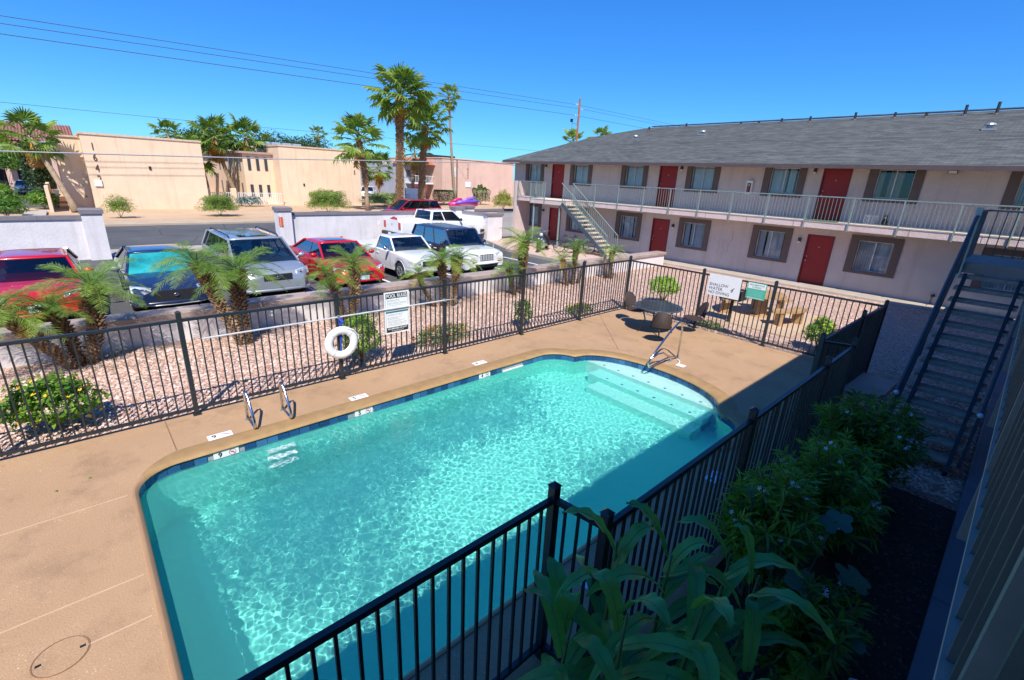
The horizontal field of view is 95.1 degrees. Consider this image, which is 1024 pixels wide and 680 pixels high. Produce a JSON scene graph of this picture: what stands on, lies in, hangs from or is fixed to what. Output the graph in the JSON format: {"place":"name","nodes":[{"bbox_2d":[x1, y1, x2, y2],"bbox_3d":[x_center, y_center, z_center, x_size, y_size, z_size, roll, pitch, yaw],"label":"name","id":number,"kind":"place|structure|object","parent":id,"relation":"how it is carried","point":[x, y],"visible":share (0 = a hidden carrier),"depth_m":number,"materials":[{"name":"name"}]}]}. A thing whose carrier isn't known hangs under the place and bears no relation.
{"place":"outdoors","nodes":[
{"label":"outdoors","id":0,"kind":"place"},
{"bbox_2d":[8,190,59,206],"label":"parking","id":1,"kind":"structure","parent":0,"point":[55,192],"depth_m":39.59,"materials":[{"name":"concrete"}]},
{"bbox_2d":[15,136,56,191],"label":"vine tree","id":2,"kind":"object","parent":1,"relation":"on","point":[35,178],"visible":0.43,"depth_m":37.93,"materials":[{"name":"green plant"}]},
{"bbox_2d":[50,132,208,208],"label":"tan building","id":3,"kind":"structure","parent":0,"point":[155,182],"depth_m":37.56,"materials":[{"name":"paint"}]},
{"bbox_2d":[105,223,275,248],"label":"street","id":4,"kind":"structure","parent":0,"point":[120,236],"depth_m":25.75,"materials":[{"name":"asphalt"}]},
{"bbox_2d":[380,199,441,210],"bbox_3d":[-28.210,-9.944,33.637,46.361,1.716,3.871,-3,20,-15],"label":"minivan","id":5,"kind":"object","parent":4,"relation":"on","point":[406,204],"visible":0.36,"depth_m":38.34,"materials":[{"name":"red metal"}]},
{"bbox_2d":[0,150,513,163],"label":"power line","id":6,"kind":"object","parent":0,"point":[229,157],"visible":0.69,"depth_m":31.13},
{"bbox_2d":[0,244,553,327],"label":"parking asphalt","id":7,"kind":"structure","parent":0,"point":[117,307],"depth_m":15.85,"materials":[{"name":"asphalt"}]},
{"bbox_2d":[0,247,92,320],"bbox_3d":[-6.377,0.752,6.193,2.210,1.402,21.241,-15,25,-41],"label":"parked car","id":8,"kind":"object","parent":7,"relation":"on","point":[18,270],"visible":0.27,"depth_m":11.16,"materials":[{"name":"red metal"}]},
{"bbox_2d":[110,243,210,310],"bbox_3d":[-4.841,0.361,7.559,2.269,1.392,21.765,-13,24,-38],"label":"parked car","id":9,"kind":"object","parent":7,"relation":"on","point":[145,256],"visible":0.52,"depth_m":12.31,"materials":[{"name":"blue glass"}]},
{"bbox_2d":[201,226,310,295],"bbox_3d":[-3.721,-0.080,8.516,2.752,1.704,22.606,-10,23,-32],"label":"suv","id":10,"kind":"object","parent":7,"relation":"on","point":[283,255],"visible":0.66,"depth_m":14.24,"materials":[{"name":"silver metal"}]},
{"bbox_2d":[289,236,386,287],"bbox_3d":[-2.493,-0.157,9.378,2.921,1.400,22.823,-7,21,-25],"label":"parked car","id":11,"kind":"object","parent":7,"relation":"on","point":[314,247],"visible":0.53,"depth_m":16.10,"materials":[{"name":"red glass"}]},
{"bbox_2d":[357,233,450,280],"bbox_3d":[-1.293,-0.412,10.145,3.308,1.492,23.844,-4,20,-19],"label":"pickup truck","id":12,"kind":"object","parent":7,"relation":"on","point":[397,252],"visible":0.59,"depth_m":17.52,"materials":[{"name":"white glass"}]},
{"bbox_2d":[382,208,484,233],"bbox_3d":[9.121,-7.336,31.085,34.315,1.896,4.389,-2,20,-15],"label":"pickup truck","id":13,"kind":"object","parent":7,"relation":"on","point":[406,225],"visible":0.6,"depth_m":26.57,"materials":[{"name":"white metal"}]},
{"bbox_2d":[411,222,502,273],"bbox_3d":[-2.450,-3.894,19.722,2.299,1.732,4.587,-14,25,-40],"label":"suv","id":14,"kind":"object","parent":7,"relation":"on","point":[439,236],"visible":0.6,"depth_m":18.85,"materials":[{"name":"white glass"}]},
{"bbox_2d":[0,180,1000,323],"bbox_3d":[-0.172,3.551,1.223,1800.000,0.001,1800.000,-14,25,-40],"label":"ground","id":15,"kind":"structure","parent":0,"point":[257,211],"depth_m":37.66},
{"bbox_2d":[0,120,72,189],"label":"tiled building","id":16,"kind":"structure","parent":15,"relation":"on","point":[17,173],"depth_m":53.95,"materials":[{"name":"paint"}]},
{"bbox_2d":[0,106,78,212],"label":"fan palm","id":17,"kind":"object","parent":15,"relation":"on","point":[38,160],"visible":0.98,"depth_m":32.97,"materials":[{"name":"plant"}]},
{"bbox_2d":[25,188,60,207],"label":"leafy shrub","id":18,"kind":"object","parent":15,"relation":"on","point":[39,196],"visible":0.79,"depth_m":34.56,"materials":[{"name":"green plant"}]},
{"bbox_2d":[0,208,111,259],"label":"parking wall","id":19,"kind":"structure","parent":15,"relation":"on","point":[82,235],"depth_m":17.47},
{"bbox_2d":[101,193,137,216],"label":"desert shrub","id":20,"kind":"object","parent":15,"relation":"on","point":[115,206],"visible":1,"depth_m":31.52,"materials":[{"name":"green plant"}]},
{"bbox_2d":[147,118,180,138],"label":"fan palm","id":21,"kind":"object","parent":15,"relation":"on","point":[165,123],"visible":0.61,"depth_m":72.22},
{"bbox_2d":[104,219,274,226],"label":"kerb","id":22,"kind":"structure","parent":15,"relation":"on","point":[149,223],"depth_m":30.14,"materials":[{"name":"concrete"}]},
{"bbox_2d":[185,113,242,202],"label":"fan palm","id":23,"kind":"object","parent":15,"relation":"on","point":[215,149],"visible":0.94,"depth_m":46.96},
{"bbox_2d":[194,193,239,214],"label":"desert shrub","id":24,"kind":"object","parent":15,"relation":"on","point":[217,202],"visible":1,"depth_m":35.48,"materials":[{"name":"green plant"}]},
{"bbox_2d":[221,112,272,151],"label":"fan palm","id":25,"kind":"object","parent":15,"relation":"on","point":[242,123],"visible":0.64,"depth_m":48.46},
{"bbox_2d":[203,144,361,204],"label":"tan building","id":26,"kind":"structure","parent":15,"relation":"on","point":[294,182],"depth_m":49.97,"materials":[{"name":"paint"}]},
{"bbox_2d":[304,188,353,210],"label":"desert shrub","id":27,"kind":"object","parent":15,"relation":"on","point":[321,198],"visible":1,"depth_m":42.28,"materials":[{"name":"green plant"}]},
{"bbox_2d":[0,251,666,367],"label":"wall","id":28,"kind":"structure","parent":15,"relation":"on","point":[189,311],"depth_m":11.52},
{"bbox_2d":[330,111,390,209],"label":"fan palm","id":29,"kind":"object","parent":15,"relation":"on","point":[351,123],"visible":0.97,"depth_m":44.94,"materials":[{"name":"plant"}]},
{"bbox_2d":[365,151,392,193],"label":"fan palm","id":30,"kind":"object","parent":15,"relation":"on","point":[379,178],"visible":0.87,"depth_m":63.07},
{"bbox_2d":[272,206,503,244],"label":"parking wall","id":31,"kind":"structure","parent":15,"relation":"on","point":[292,228],"depth_m":25.03,"materials":[{"name":"paint"}]},
{"bbox_2d":[360,157,433,198],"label":"balcony building","id":32,"kind":"structure","parent":15,"relation":"on","point":[388,186],"depth_m":69.29,"materials":[{"name":"beige paint"}]},
{"bbox_2d":[361,61,439,200],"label":"fan palm","id":33,"kind":"object","parent":15,"relation":"on","point":[398,111],"visible":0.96,"depth_m":47.62,"materials":[{"name":"plant"}]},
{"bbox_2d":[404,98,453,198],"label":"fan palm","id":34,"kind":"object","parent":15,"relation":"on","point":[425,140],"visible":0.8,"depth_m":53.77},
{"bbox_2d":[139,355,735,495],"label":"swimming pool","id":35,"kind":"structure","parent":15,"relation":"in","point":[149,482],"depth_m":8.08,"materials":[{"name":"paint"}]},
{"bbox_2d":[140,359,732,679],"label":"pool water","id":36,"kind":"structure","parent":35,"relation":"in","point":[263,554],"depth_m":5.75,"materials":[{"name":"teal liquid"}]},
{"bbox_2d":[0,308,882,679],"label":"pool deck","id":37,"kind":"structure","parent":15,"relation":"on","point":[72,558],"depth_m":5.35,"materials":[{"name":"concrete"}]},
{"bbox_2d":[29,635,89,677],"bbox_3d":[-3.538,2.478,3.673,0.352,0.006,0.352,-14,25,-40],"label":"deck cover","id":38,"kind":"object","parent":37,"relation":"on","point":[58,657],"visible":1,"depth_m":3.67,"materials":[{"name":"beige"}]},
{"bbox_2d":[0,256,632,456],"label":"pool fence","id":39,"kind":"object","parent":37,"relation":"on","point":[178,320],"visible":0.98,"depth_m":8.10,"materials":[{"name":"black metal"}]},
{"bbox_2d":[202,299,459,338],"bbox_3d":[-2.915,-0.391,8.642,4.791,0.231,0.070,-14,25,-40],"label":"rescue pole","id":40,"kind":"object","parent":39,"relation":"attached to","point":[339,316],"visible":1,"depth_m":8.25,"materials":[{"name":"grey metal"}]},
{"bbox_2d":[324,318,358,358],"bbox_3d":[-3.097,-0.029,8.503,0.628,0.780,0.135,-14,25,-40],"label":"life ring","id":41,"kind":"object","parent":39,"relation":"hanging from","point":[331,336],"visible":1,"depth_m":8.48,"materials":[{"name":"white plastic"}]},
{"bbox_2d":[384,290,409,334],"bbox_3d":[-2.262,-0.547,9.217,0.540,0.840,0.006,-14,25,-40],"label":"sign","id":42,"kind":"object","parent":39,"relation":"attached to","point":[397,320],"visible":1,"depth_m":9.21,"materials":[{"name":"white"}]},
{"bbox_2d":[237,480,598,679],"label":"pool fence","id":43,"kind":"object","parent":37,"relation":"on","point":[553,502],"visible":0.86,"depth_m":3.06,"materials":[{"name":"black metal"}]},
{"bbox_2d":[132,348,757,679],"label":"pool coping","id":44,"kind":"object","parent":37,"relation":"on","point":[726,406],"visible":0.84,"depth_m":7.08,"materials":[{"name":"concrete"}]},
{"bbox_2d":[635,300,682,336],"bbox_3d":[3.829,-0.551,12.406,1.236,0.732,1.236,-14,25,-40],"label":"patio table","id":45,"kind":"object","parent":37,"relation":"on","point":[653,306],"visible":0.94,"depth_m":12.25,"materials":[{"name":"paint"}]},
{"bbox_2d":[582,332,859,672],"bbox_3d":[2.761,1.269,5.501,6.310,1.675,0.540,-14,25,-40],"label":"pool fence","id":46,"kind":"object","parent":37,"relation":"on","point":[819,379],"visible":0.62,"depth_m":4.66,"materials":[{"name":"black metal"}]},
{"bbox_2d":[627,260,889,372],"bbox_3d":[5.731,-0.900,12.216,0.110,1.675,6.385,-14,25,-40],"label":"pool fence","id":47,"kind":"object","parent":37,"relation":"on","point":[775,286],"visible":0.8,"depth_m":11.78,"materials":[{"name":"black metal"}]},
{"bbox_2d":[706,273,741,299],"bbox_3d":[5.541,-1.399,12.245,0.006,0.560,0.850,-14,25,-40],"label":"sign","id":48,"kind":"object","parent":47,"relation":"attached to","point":[724,286],"visible":1,"depth_m":12.23,"materials":[{"name":"white"}]},
{"bbox_2d":[805,306,886,414],"bbox_3d":[6.303,0.300,8.811,3.941,1.675,0.154,-14,25,-40],"label":"pool fence","id":49,"kind":"object","parent":37,"relation":"on","point":[864,328],"visible":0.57,"depth_m":9.24,"materials":[{"name":"black metal"}]},
{"bbox_2d":[843,372,896,400],"bbox_3d":[7.298,0.975,9.567,1.600,0.100,0.660,-14,25,-40],"label":"fence pad","id":50,"kind":"object","parent":37,"relation":"on","point":[868,382],"visible":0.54,"depth_m":9.56,"materials":[{"name":"grey concrete"}]},
{"bbox_2d":[382,155,513,202],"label":"salmon building","id":51,"kind":"structure","parent":15,"relation":"on","point":[493,177],"depth_m":69.29,"materials":[{"name":"paint"}]},
{"bbox_2d":[436,82,461,199],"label":"fan palm","id":52,"kind":"object","parent":15,"relation":"on","point":[449,106],"visible":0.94,"depth_m":62.72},
{"bbox_2d":[0,265,938,458],"bbox_3d":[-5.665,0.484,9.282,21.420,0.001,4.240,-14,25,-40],"label":"gravel bed","id":53,"kind":"object","parent":15,"relation":"on","point":[184,375],"visible":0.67,"depth_m":9.40,"materials":[{"name":"gravel"}]},
{"bbox_2d":[0,282,78,370],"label":"pygmy date palm","id":54,"kind":"object","parent":53,"relation":"on","point":[11,322],"visible":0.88,"depth_m":7.94,"materials":[{"name":"plant"}]},
{"bbox_2d":[0,285,103,366],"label":"pygmy date palm","id":55,"kind":"object","parent":53,"relation":"on","point":[59,314],"visible":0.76,"depth_m":8.35,"materials":[{"name":"plant"}]},
{"bbox_2d":[0,371,110,430],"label":"flowering shrub","id":56,"kind":"object","parent":53,"relation":"on","point":[44,396],"visible":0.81,"depth_m":6.47,"materials":[{"name":"green plant"}]},
{"bbox_2d":[24,256,160,364],"bbox_3d":[-7.760,-0.518,8.903,1.737,2.006,1.777,-2,20,-13],"label":"pygmy date palm","id":57,"kind":"object","parent":53,"relation":"on","point":[93,290],"visible":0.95,"depth_m":8.70,"materials":[{"name":"plant"}]},
{"bbox_2d":[147,240,245,345],"bbox_3d":[-6.471,-0.891,9.792,1.741,2.246,1.751,-14,25,-40],"label":"pygmy date palm","id":58,"kind":"object","parent":53,"relation":"on","point":[220,306],"visible":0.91,"depth_m":9.66,"materials":[{"name":"plant"}]},
{"bbox_2d":[187,245,290,344],"bbox_3d":[-5.946,-0.943,10.163,1.882,2.137,1.900,9,20,17],"label":"pygmy date palm","id":59,"kind":"object","parent":53,"relation":"on","point":[238,298],"visible":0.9,"depth_m":10.03,"materials":[{"name":"plant"}]},
{"bbox_2d":[296,258,357,320],"bbox_3d":[-4.569,-1.167,11.716,1.501,1.672,1.475,-14,25,-40],"label":"pygmy date palm","id":60,"kind":"object","parent":53,"relation":"on","point":[327,278],"visible":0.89,"depth_m":11.55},
{"bbox_2d":[316,243,383,318],"bbox_3d":[-4.103,-1.417,12.009,1.630,1.997,1.683,7,19,13],"label":"pygmy date palm","id":61,"kind":"object","parent":53,"relation":"on","point":[352,267],"visible":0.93,"depth_m":11.89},
{"bbox_2d":[334,311,384,361],"bbox_3d":[-3.111,-0.055,9.458,1.156,1.078,0.771,-14,25,-40],"label":"round shrub","id":62,"kind":"object","parent":53,"relation":"on","point":[360,342],"visible":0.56,"depth_m":9.37,"materials":[{"name":"green plant"}]},
{"bbox_2d":[397,262,436,306],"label":"pygmy date palm","id":63,"kind":"object","parent":53,"relation":"on","point":[418,274],"visible":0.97,"depth_m":13.36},
{"bbox_2d":[411,244,464,305],"bbox_3d":[-2.176,-1.891,13.887,1.612,1.836,1.607,-1,19,-12],"label":"pygmy date palm","id":64,"kind":"object","parent":53,"relation":"on","point":[442,269],"visible":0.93,"depth_m":13.68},
{"bbox_2d":[410,321,478,346],"bbox_3d":[-1.572,-0.169,11.028,1.897,0.429,0.851,-14,25,-40],"label":"lantana","id":65,"kind":"object","parent":53,"relation":"on","point":[437,332],"visible":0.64,"depth_m":10.85,"materials":[{"name":"green plant"}]},
{"bbox_2d":[430,245,482,305],"bbox_3d":[-1.584,-1.924,14.084,1.499,1.826,1.584,-14,25,-40],"label":"pygmy date palm","id":66,"kind":"object","parent":53,"relation":"on","point":[455,276],"visible":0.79,"depth_m":13.99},
{"bbox_2d":[500,226,547,293],"bbox_3d":[0.344,-2.676,15.893,1.775,2.272,1.967,6,19,8],"label":"pygmy date palm","id":67,"kind":"object","parent":53,"relation":"on","point":[523,249],"visible":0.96,"depth_m":15.74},
{"bbox_2d":[492,236,608,260],"bbox_3d":[1.599,-5.130,26.546,4.730,0.001,12.100,-14,25,-40],"label":"side court","id":68,"kind":"object","parent":15,"relation":"on","point":[550,252],"visible":0.29,"depth_m":26.29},
{"bbox_2d":[561,183,617,256],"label":"metal staircase","id":69,"kind":"structure","parent":15,"relation":"on","point":[584,214],"depth_m":25.58,"materials":[{"name":"metal"}]},
{"bbox_2d":[501,101,1023,317],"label":"apartment wing","id":70,"kind":"structure","parent":15,"relation":"on","point":[744,197],"depth_m":19.98,"materials":[{"name":"paint"}]},
{"bbox_2d":[550,164,564,197],"bbox_3d":[2.852,-9.868,29.079,0.133,2.040,1.000,-14,25,-40],"label":"door","id":71,"kind":"structure","parent":70,"relation":"in","point":[557,169],"depth_m":29.12,"materials":[{"name":"red metal"}]},
{"bbox_2d":[569,164,592,185],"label":"window","id":72,"kind":"structure","parent":70,"relation":"in","point":[583,173],"depth_m":27.82,"materials":[{"name":"metal"}]},
{"bbox_2d":[614,211,641,241],"bbox_3d":[6.495,-6.327,26.025,0.263,1.470,1.660,-14,25,-40],"label":"window","id":73,"kind":"structure","parent":70,"relation":"in","point":[629,217],"depth_m":26.07,"materials":[{"name":"metal"}]},
{"bbox_2d":[620,165,648,188],"bbox_3d":[6.611,-8.791,25.173,0.254,1.250,1.660,-14,25,-40],"label":"window","id":74,"kind":"structure","parent":70,"relation":"in","point":[637,175],"depth_m":25.26,"materials":[{"name":"metal"}]},
{"bbox_2d":[648,218,669,258],"bbox_3d":[7.776,-5.351,24.741,0.133,2.040,1.000,-14,25,-40],"label":"door","id":75,"kind":"structure","parent":70,"relation":"in","point":[660,227],"depth_m":24.70,"materials":[{"name":"wood"}]},
{"bbox_2d":[655,166,677,207],"bbox_3d":[7.896,-7.835,23.885,0.133,2.040,1.000,-14,25,-40],"label":"door","id":76,"kind":"structure","parent":70,"relation":"in","point":[668,174],"depth_m":23.89,"materials":[{"name":"wood"}]},
{"bbox_2d":[675,217,711,250],"bbox_3d":[9.077,-5.286,23.365,0.262,1.470,1.660,-14,25,-40],"label":"window","id":77,"kind":"structure","parent":70,"relation":"in","point":[700,231],"depth_m":23.39,"materials":[{"name":"metal"}]},
{"bbox_2d":[684,166,720,192],"bbox_3d":[9.193,-7.750,22.514,0.255,1.250,1.660,-14,25,-40],"label":"window","id":78,"kind":"structure","parent":70,"relation":"in","point":[705,178],"depth_m":22.58,"materials":[{"name":"metal"}]},
{"bbox_2d":[747,225,793,262],"bbox_3d":[11.512,-4.305,20.858,0.263,1.470,1.660,-14,25,-40],"label":"window","id":79,"kind":"structure","parent":70,"relation":"in","point":[775,238],"depth_m":20.87,"materials":[{"name":"metal"}]},
{"bbox_2d":[760,167,807,197],"bbox_3d":[11.630,-6.770,20.009,0.262,1.250,1.660,-14,25,-40],"label":"window","id":80,"kind":"structure","parent":70,"relation":"in","point":[780,175],"depth_m":20.09,"materials":[{"name":"metal"}]},
{"bbox_2d":[797,234,834,285],"bbox_3d":[12.733,-3.353,19.636,0.133,2.040,1.000,-14,25,-40],"label":"door","id":81,"kind":"structure","parent":70,"relation":"in","point":[818,248],"depth_m":19.64,"materials":[{"name":"wood"}]},
{"bbox_2d":[812,168,853,220],"bbox_3d":[12.853,-5.837,18.781,0.133,2.040,1.000,-14,25,-40],"label":"door","id":82,"kind":"structure","parent":70,"relation":"in","point":[834,182],"depth_m":18.78,"materials":[{"name":"wood"}]},
{"bbox_2d":[842,234,904,278],"bbox_3d":[14.061,-3.277,18.234,0.263,1.470,1.660,-14,25,-40],"label":"window","id":83,"kind":"structure","parent":70,"relation":"in","point":[893,252],"depth_m":18.24,"materials":[{"name":"metal"}]},
{"bbox_2d":[862,169,926,203],"bbox_3d":[14.179,-5.742,17.384,0.263,1.250,1.660,-14,25,-40],"label":"window","id":84,"kind":"structure","parent":70,"relation":"in","point":[896,185],"depth_m":17.46,"materials":[{"name":"metal"}]},
{"bbox_2d":[970,247,1023,296],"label":"window","id":85,"kind":"structure","parent":70,"relation":"in","point":[1008,253],"depth_m":15.77,"materials":[{"name":"glass"}]},
{"bbox_2d":[998,171,1023,209],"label":"window","id":86,"kind":"structure","parent":70,"relation":"in","point":[1010,194],"depth_m":15.16,"materials":[{"name":"metal"}]},
{"bbox_2d":[523,236,1015,325],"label":"courtyard walk","id":87,"kind":"structure","parent":15,"relation":"on","point":[866,296],"depth_m":19.28,"materials":[{"name":"grey concrete"}]},
{"bbox_2d":[907,338,1015,679],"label":"walkway edge","id":88,"kind":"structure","parent":15,"relation":"on","point":[925,658],"depth_m":4.85,"materials":[{"name":"concrete"}]},
{"bbox_2d":[933,297,1023,679],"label":"apartment block","id":89,"kind":"structure","parent":15,"relation":"on","point":[983,637],"depth_m":1.04,"materials":[{"name":"paint"}]},
{"bbox_2d":[0,0,1023,179],"label":"sky","id":90,"kind":"structure","parent":0,"point":[675,62],"materials":[{"name":"blue"}]},
{"bbox_2d":[539,264,1012,405],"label":"courtyard gravel","id":91,"kind":"structure","parent":0,"point":[879,356],"depth_m":14.87,"materials":[{"name":"gravel"}]},
{"bbox_2d":[690,301,817,338],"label":"picnic slab","id":92,"kind":"structure","parent":91,"relation":"on","point":[795,326],"depth_m":14.12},
{"bbox_2d":[800,315,837,349],"bbox_3d":[7.599,-0.167,11.535,0.783,0.914,0.865,-14,25,-40],"label":"flowering shrub","id":93,"kind":"object","parent":91,"relation":"on","point":[824,325],"visible":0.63,"depth_m":11.39,"materials":[{"name":"green plant"}]},
{"bbox_2d":[629,469,956,679],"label":"planting soil","id":94,"kind":"structure","parent":0,"point":[878,657],"depth_m":4.84,"materials":[{"name":"soil"}]},
{"bbox_2d":[533,557,624,679],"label":"corn plant","id":95,"kind":"object","parent":94,"relation":"on","point":[560,612],"visible":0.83,"depth_m":2.87,"materials":[{"name":"green plant"}]},
{"bbox_2d":[554,506,654,679],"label":"corn plant","id":96,"kind":"object","parent":94,"relation":"on","point":[628,540],"visible":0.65,"depth_m":2.93,"materials":[{"name":"green plant"}]},
{"bbox_2d":[516,568,736,679],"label":"corn plant","id":97,"kind":"object","parent":94,"relation":"on","point":[607,579],"visible":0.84,"depth_m":2.64,"materials":[{"name":"green plant"}]},
{"bbox_2d":[586,499,714,679],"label":"corn plant","id":98,"kind":"object","parent":94,"relation":"on","point":[638,620],"visible":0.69,"depth_m":2.99,"materials":[{"name":"green plant"}]},
{"bbox_2d":[666,562,733,679],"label":"corn plant","id":99,"kind":"object","parent":94,"relation":"on","point":[704,613],"visible":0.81,"depth_m":2.76,"materials":[{"name":"green plant"}]},
{"bbox_2d":[666,598,770,679],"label":"corn plant","id":100,"kind":"object","parent":94,"relation":"on","point":[752,627],"visible":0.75,"depth_m":2.77,"materials":[{"name":"green plant"}]},
{"bbox_2d":[639,514,808,679],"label":"corn plant","id":101,"kind":"object","parent":94,"relation":"on","point":[735,573],"visible":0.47,"depth_m":3.18,"materials":[{"name":"green plant"}]},
{"bbox_2d":[633,523,835,677],"bbox_3d":[1.485,2.041,3.040,1.502,1.704,0.655,-1,19,-12],"label":"corn plant","id":102,"kind":"object","parent":94,"relation":"on","point":[767,600],"visible":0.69,"depth_m":3.05,"materials":[{"name":"green plant"}]},
{"bbox_2d":[708,453,829,600],"bbox_3d":[2.423,1.782,4.426,1.423,1.391,0.995,-14,25,-40],"label":"oleander","id":103,"kind":"object","parent":94,"relation":"on","point":[786,501],"visible":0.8,"depth_m":4.18,"materials":[{"name":"plant"}]},
{"bbox_2d":[739,484,870,657],"bbox_3d":[2.424,2.062,4.083,1.049,1.077,1.254,-14,25,-40],"label":"lobed plant","id":104,"kind":"object","parent":94,"relation":"on","point":[832,520],"visible":0.45,"depth_m":3.93,"materials":[{"name":"green plant"}]},
{"bbox_2d":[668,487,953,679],"bbox_3d":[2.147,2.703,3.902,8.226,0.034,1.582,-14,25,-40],"label":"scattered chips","id":105,"kind":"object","parent":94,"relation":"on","point":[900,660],"visible":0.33,"depth_m":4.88,"materials":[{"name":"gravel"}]},
{"bbox_2d":[753,568,878,679],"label":"oleander","id":106,"kind":"object","parent":94,"relation":"on","point":[798,663],"visible":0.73,"depth_m":3.53,"materials":[{"name":"plant"}]},
{"bbox_2d":[768,431,895,555],"bbox_3d":[3.403,1.644,5.092,1.737,1.310,1.221,-14,25,-40],"label":"oleander","id":107,"kind":"object","parent":94,"relation":"on","point":[837,475],"visible":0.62,"depth_m":4.83,"materials":[{"name":"plant"}]},
{"bbox_2d":[808,387,936,493],"bbox_3d":[4.462,1.345,5.938,1.951,1.420,1.369,-14,25,-40],"label":"oleander","id":108,"kind":"object","parent":94,"relation":"on","point":[870,426],"visible":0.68,"depth_m":5.67,"materials":[{"name":"plant"}]},
{"bbox_2d":[821,314,1010,511],"bbox_3d":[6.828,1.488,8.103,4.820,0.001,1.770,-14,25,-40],"label":"planting gravel","id":109,"kind":"structure","parent":0,"point":[937,498],"depth_m":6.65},
{"bbox_2d":[890,207,1023,475],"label":"metal staircase","id":110,"kind":"structure","parent":109,"relation":"on","point":[967,260],"depth_m":7.44,"materials":[{"name":"metal"}]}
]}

